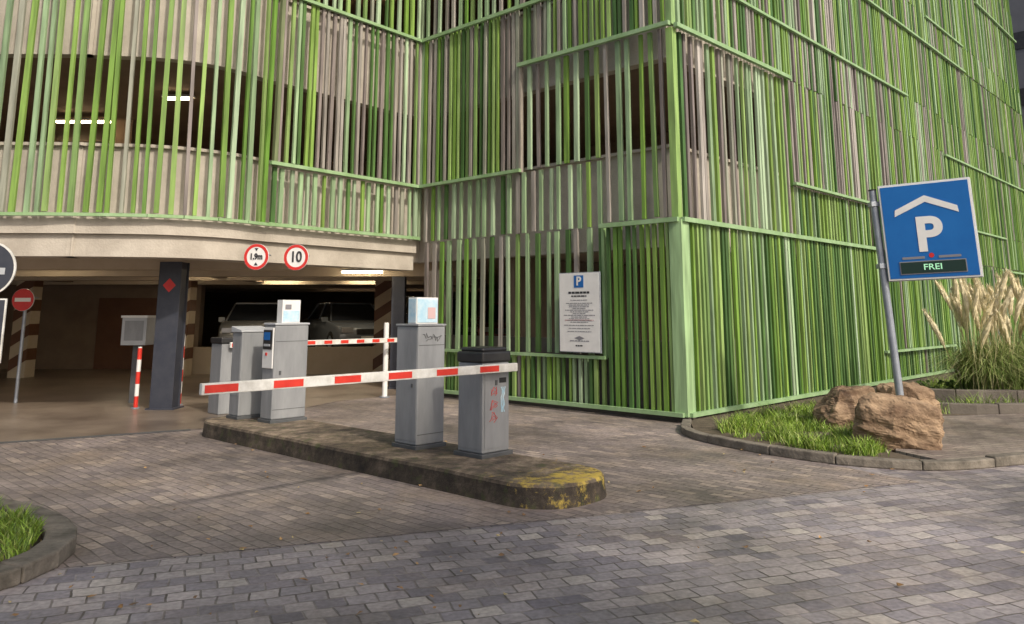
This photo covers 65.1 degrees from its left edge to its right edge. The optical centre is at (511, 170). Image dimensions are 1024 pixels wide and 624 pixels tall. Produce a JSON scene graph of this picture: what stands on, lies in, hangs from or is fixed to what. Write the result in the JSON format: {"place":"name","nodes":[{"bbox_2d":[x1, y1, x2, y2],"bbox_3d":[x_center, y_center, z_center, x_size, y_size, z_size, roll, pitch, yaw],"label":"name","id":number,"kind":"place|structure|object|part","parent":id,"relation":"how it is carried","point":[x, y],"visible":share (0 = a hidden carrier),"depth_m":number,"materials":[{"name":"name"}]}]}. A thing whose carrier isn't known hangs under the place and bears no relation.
{"place":"outdoors","nodes":[
{"label":"outdoors","id":0,"kind":"place"},
{"bbox_2d":[0,492,46,561],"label":"grass","id":1,"kind":"structure","parent":0,"point":[21,525],"depth_m":5.46,"materials":[{"name":"green plant"}]},
{"bbox_2d":[0,346,395,441],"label":"garage floor","id":2,"kind":"structure","parent":0,"point":[56,403],"depth_m":14.35,"materials":[{"name":"grey concrete"}]},
{"bbox_2d":[14,310,26,402],"bbox_3d":[-8.850,3.181,14.467,0.058,1.940,0.058,0,-10,0],"label":"sign post","id":3,"kind":"object","parent":2,"relation":"on","point":[20,357],"visible":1,"depth_m":14.42,"materials":[{"name":"metal"}]},
{"bbox_2d":[12,289,38,310],"bbox_3d":[-8.850,2.361,14.659,0.400,0.400,0.307,0,-10,0],"label":"no entry sign","id":4,"kind":"object","parent":3,"relation":"attached to","point":[23,299],"visible":1,"depth_m":14.51,"materials":[{"name":"red metal"}]},
{"bbox_2d":[131,347,141,408],"bbox_3d":[-6.320,3.492,13.550,0.139,1.012,0.139,0,-10,0],"label":"striped bollard","id":5,"kind":"object","parent":2,"relation":"on","point":[137,378],"visible":1,"depth_m":13.52,"materials":[{"name":"white paint"}]},
{"bbox_2d":[120,315,155,402],"bbox_3d":[-6.750,3.382,14.432,0.480,1.530,0.440,0,-10,0],"label":"payment terminal","id":6,"kind":"object","parent":2,"relation":"on","point":[137,331],"visible":0.84,"depth_m":14.33,"materials":[{"name":"grey paint"}]},
{"bbox_2d":[145,262,189,409],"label":"steel pillar","id":7,"kind":"structure","parent":2,"relation":"on","point":[168,353],"depth_m":13.55,"materials":[{"name":"grey metal"}]},
{"bbox_2d":[180,335,185,404],"bbox_3d":[-5.800,3.480,14.059,0.139,1.212,0.139,0,-10,0],"label":"striped bollard","id":8,"kind":"object","parent":2,"relation":"on","point":[182,372],"visible":0.26,"depth_m":14.04,"materials":[{"name":"red metal"}]},
{"bbox_2d":[387,276,406,388],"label":"steel pillar","id":9,"kind":"structure","parent":2,"relation":"on","point":[398,305],"depth_m":17.20,"materials":[{"name":"grey metal"}]},
{"bbox_2d":[0,395,917,568],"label":"driveway","id":10,"kind":"structure","parent":0,"point":[112,499],"depth_m":7.58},
{"bbox_2d":[0,243,16,362],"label":"traffic sign","id":11,"kind":"object","parent":10,"relation":"on","point":[8,265],"visible":1,"depth_m":8.44,"materials":[{"name":"metal"}]},
{"bbox_2d":[0,498,76,590],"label":"kerb","id":12,"kind":"structure","parent":10,"relation":"on","point":[55,547],"depth_m":5.13,"materials":[{"name":"concrete"}]},
{"bbox_2d":[0,429,189,442],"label":"drain channel","id":13,"kind":"object","parent":10,"relation":"on","point":[94,436],"visible":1,"depth_m":10.39,"materials":[{"name":"grey metal"}]},
{"bbox_2d":[379,323,389,397],"bbox_3d":[-2.420,3.617,15.355,0.199,1.392,0.199,0,-10,0],"label":"barrier support post","id":14,"kind":"object","parent":10,"relation":"on","point":[385,360],"visible":0.9,"depth_m":15.32,"materials":[{"name":"white metal"}]},
{"bbox_2d":[202,416,606,509],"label":"traffic island","id":15,"kind":"structure","parent":10,"relation":"on","point":[520,481],"depth_m":7.70,"materials":[{"name":"grey concrete"}]},
{"bbox_2d":[226,326,263,419],"bbox_3d":[-3.588,2.743,10.960,0.300,1.214,0.450,-9,-14,43],"label":"control cabinet","id":16,"kind":"object","parent":15,"relation":"on","point":[247,352],"visible":0.84,"depth_m":10.83,"materials":[{"name":"grey metal"}]},
{"bbox_2d":[257,300,309,423],"bbox_3d":[-3.013,2.509,10.642,0.320,1.565,0.552,-9,-14,43],"label":"ticket terminal","id":17,"kind":"object","parent":15,"relation":"on","point":[285,343],"visible":1,"depth_m":10.51,"materials":[{"name":"grey paint"}]},
{"bbox_2d":[208,337,396,414],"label":"barrier gate","id":18,"kind":"structure","parent":15,"relation":"on","point":[221,363],"depth_m":12.82,"materials":[{"name":"grey metal"}]},
{"bbox_2d":[199,346,517,459],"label":"barrier gate","id":19,"kind":"structure","parent":15,"relation":"on","point":[482,372],"depth_m":7.91,"materials":[{"name":"grey metal"}]},
{"bbox_2d":[459,374,480,449],"bbox_3d":[-0.420,2.381,7.974,0.300,0.720,0.004,-9,-14,43],"label":"door panel","id":20,"kind":"structure","parent":19,"relation":"in","point":[469,398],"depth_m":7.97,"materials":[{"name":"grey paint"}]},
{"bbox_2d":[392,297,445,450],"bbox_3d":[-0.990,2.161,8.664,0.400,1.562,0.420,-9,-14,43],"label":"ticket machine","id":21,"kind":"object","parent":15,"relation":"on","point":[419,413],"visible":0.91,"depth_m":8.52,"materials":[{"name":"grey paint"}]},
{"bbox_3d":[-1.123,2.271,8.503,0.330,1.120,0.004,-9,-14,43],"label":"door panel","id":22,"kind":"part","parent":21,"relation":"part of","materials":[{"name":"grey paint"}]},
{"bbox_2d":[8,441,1023,622],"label":"fallen leaves","id":23,"kind":"object","parent":10,"relation":"on","point":[460,605],"visible":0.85,"depth_m":5.31,"materials":[{"name":"brown plant"}]},
{"bbox_2d":[0,395,1023,623],"bbox_3d":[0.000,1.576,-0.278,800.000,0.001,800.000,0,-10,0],"label":"ground","id":24,"kind":"structure","parent":0,"point":[787,565],"depth_m":5.00,"materials":[{"name":"grey stone"}]},
{"bbox_2d":[0,0,1023,421],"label":"parking garage","id":25,"kind":"structure","parent":24,"relation":"on","point":[692,182],"depth_m":14.97,"materials":[{"name":"paint"}]},
{"bbox_2d":[56,118,110,122],"bbox_3d":[-9.100,-1.057,17.042,1.200,0.080,0.140,0,-10,0],"label":"ceiling lamp","id":26,"kind":"object","parent":25,"relation":"attached to","point":[83,120],"visible":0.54,"depth_m":17.00,"materials":[{"name":"grey paint"}]},
{"bbox_2d":[161,95,194,99],"bbox_3d":[-6.400,-1.401,15.377,0.600,0.080,0.140,0,-10,0],"label":"ceiling lamp","id":27,"kind":"object","parent":25,"relation":"attached to","point":[173,97],"visible":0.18,"depth_m":15.34,"materials":[{"name":"grey paint"}]},
{"bbox_2d":[218,303,277,336],"bbox_3d":[-7.693,4.709,24.124,2.040,1.463,4.289,3,-10,-15],"label":"parked car","id":28,"kind":"object","parent":25,"relation":"on","point":[250,314],"visible":0.32,"depth_m":23.41,"materials":[{"name":"grey paint"}]},
{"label":"windows","id":29,"kind":"part","parent":28,"relation":"part of","materials":[{"name":"black glass"}]},
{"bbox_2d":[244,244,270,269],"bbox_3d":[-4.200,1.445,13.377,0.430,0.430,0.308,-1,-10,8],"label":"height limit sign","id":30,"kind":"object","parent":25,"relation":"attached to","point":[256,256],"visible":1,"depth_m":13.23,"materials":[{"name":"white metal"}]},
{"bbox_2d":[284,244,309,269],"bbox_3d":[-3.580,1.469,13.515,0.430,0.430,0.308,-1,-10,8],"label":"speed limit sign","id":31,"kind":"object","parent":25,"relation":"attached to","point":[296,256],"visible":1,"depth_m":13.37,"materials":[{"name":"white metal"}]},
{"bbox_2d":[304,303,374,346],"bbox_3d":[-4.988,4.762,24.422,2.040,1.463,4.289,5,-11,-28],"label":"parked car","id":32,"kind":"object","parent":25,"relation":"on","point":[328,321],"visible":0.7,"depth_m":23.63,"materials":[{"name":"grey paint"}]},
{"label":"windows","id":33,"kind":"part","parent":32,"relation":"part of","materials":[{"name":"black glass"}]},
{"bbox_2d":[340,269,383,272],"bbox_3d":[-3.150,2.115,16.889,0.900,0.080,0.140,0,-10,0],"label":"ceiling lamp","id":34,"kind":"object","parent":25,"relation":"attached to","point":[359,271],"visible":0.93,"depth_m":16.85,"materials":[{"name":"grey paint"}]},
{"bbox_2d":[406,296,477,335],"bbox_3d":[-2.490,4.751,24.930,2.040,1.660,4.289,4,-11,-22],"label":"parked car","id":35,"kind":"object","parent":25,"relation":"on","point":[454,315],"visible":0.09,"depth_m":24.16,"materials":[{"name":"grey paint"}]},
{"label":"windows","id":36,"kind":"part","parent":35,"relation":"part of","materials":[{"name":"black glass"}]},
{"bbox_2d":[476,303,505,335],"bbox_3d":[-0.100,4.883,25.108,2.040,1.463,4.289,0,-10,0],"label":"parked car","id":37,"kind":"object","parent":25,"relation":"on","point":[496,312],"visible":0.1,"depth_m":24.12,"materials":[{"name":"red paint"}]},
{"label":"windows","id":38,"kind":"part","parent":37,"relation":"part of","materials":[{"name":"black glass"}]},
{"bbox_2d":[559,271,601,352],"bbox_3d":[1.137,2.333,13.232,0.860,1.300,0.112,-9,-14,43],"label":"information board","id":39,"kind":"object","parent":25,"relation":"attached to","point":[580,328],"visible":1,"depth_m":13.18,"materials":[{"name":"metal"}]},
{"bbox_2d":[691,372,971,459],"bbox_3d":[8.148,4.175,14.645,4.160,0.056,15.161,-10,-14,44],"label":"planting bed","id":40,"kind":"object","parent":24,"relation":"on","point":[704,424],"visible":0.13,"depth_m":11.47,"materials":[{"name":"soil"}]},
{"bbox_2d":[710,399,891,456],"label":"grass","id":41,"kind":"structure","parent":40,"relation":"on","point":[786,433],"depth_m":10.10,"materials":[{"name":"green plant"}]},
{"bbox_2d":[812,385,874,428],"bbox_3d":[4.609,3.301,11.037,0.888,0.651,0.700,-3,-10,0],"label":"boulder","id":42,"kind":"object","parent":40,"relation":"on","point":[835,405],"visible":0.56,"depth_m":10.84,"materials":[{"name":"stone"}]},
{"bbox_2d":[851,392,943,452],"bbox_3d":[4.488,3.034,9.402,1.012,0.798,0.793,7,-8,1],"label":"boulder","id":43,"kind":"object","parent":40,"relation":"on","point":[895,422],"visible":0.73,"depth_m":9.13,"materials":[{"name":"stone"}]},
{"bbox_2d":[876,381,942,415],"bbox_3d":[5.553,3.310,11.200,0.861,0.698,0.705,3,-10,-18],"label":"boulder","id":44,"kind":"object","parent":40,"relation":"on","point":[912,389],"visible":0.33,"depth_m":10.98,"materials":[{"name":"stone"}]},
{"bbox_2d":[867,177,983,394],"bbox_3d":[5.326,1.760,10.226,1.264,3.289,0.258,-6,-12,31],"label":"parking sign","id":45,"kind":"object","parent":40,"relation":"on","point":[929,230],"visible":0.96,"depth_m":10.29,"materials":[{"name":"metal"}]},
{"bbox_2d":[915,379,958,389],"bbox_3d":[7.455,3.923,14.241,1.001,0.464,0.650,4,-11,-20],"label":"shrub","id":46,"kind":"object","parent":40,"relation":"on","point":[940,382],"visible":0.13,"depth_m":14.18,"materials":[{"name":"green plant"}]},
{"bbox_2d":[905,268,1023,389],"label":"pampas grass","id":47,"kind":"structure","parent":40,"relation":"on","point":[983,359],"depth_m":13.74,"materials":[{"name":"beige plant"}]},
{"bbox_2d":[907,371,1023,413],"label":"grass","id":48,"kind":"structure","parent":40,"relation":"on","point":[941,385],"depth_m":13.01,"materials":[{"name":"green plant"}]},
{"bbox_2d":[989,272,1023,351],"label":"pampas grass","id":49,"kind":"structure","parent":48,"relation":"on","point":[996,274],"depth_m":16.08,"materials":[{"name":"beige plant"}]},
{"bbox_2d":[944,269,1023,389],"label":"pampas grass","id":50,"kind":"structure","parent":40,"relation":"on","point":[1016,287],"depth_m":14.24,"materials":[{"name":"beige plant"}]},
{"bbox_2d":[681,419,1023,470],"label":"kerb","id":51,"kind":"structure","parent":24,"relation":"on","point":[993,460],"depth_m":8.50,"materials":[{"name":"concrete"}]},
{"bbox_2d":[930,388,1023,402],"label":"planter kerb","id":52,"kind":"structure","parent":24,"relation":"on","point":[948,394],"depth_m":13.08,"materials":[{"name":"concrete"}]},
{"bbox_2d":[940,402,1023,414],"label":"planter kerb","id":53,"kind":"structure","parent":24,"relation":"on","point":[984,408],"depth_m":12.26,"materials":[{"name":"concrete"}]},
{"bbox_2d":[896,414,1023,458],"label":"footpath","id":54,"kind":"structure","parent":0,"point":[969,436],"depth_m":9.91,"materials":[{"name":"grey stone"}]},
{"bbox_2d":[1009,0,1023,128],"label":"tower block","id":55,"kind":"structure","parent":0,"point":[1017,11],"depth_m":41.53,"materials":[{"name":"black concrete"}]}
]}

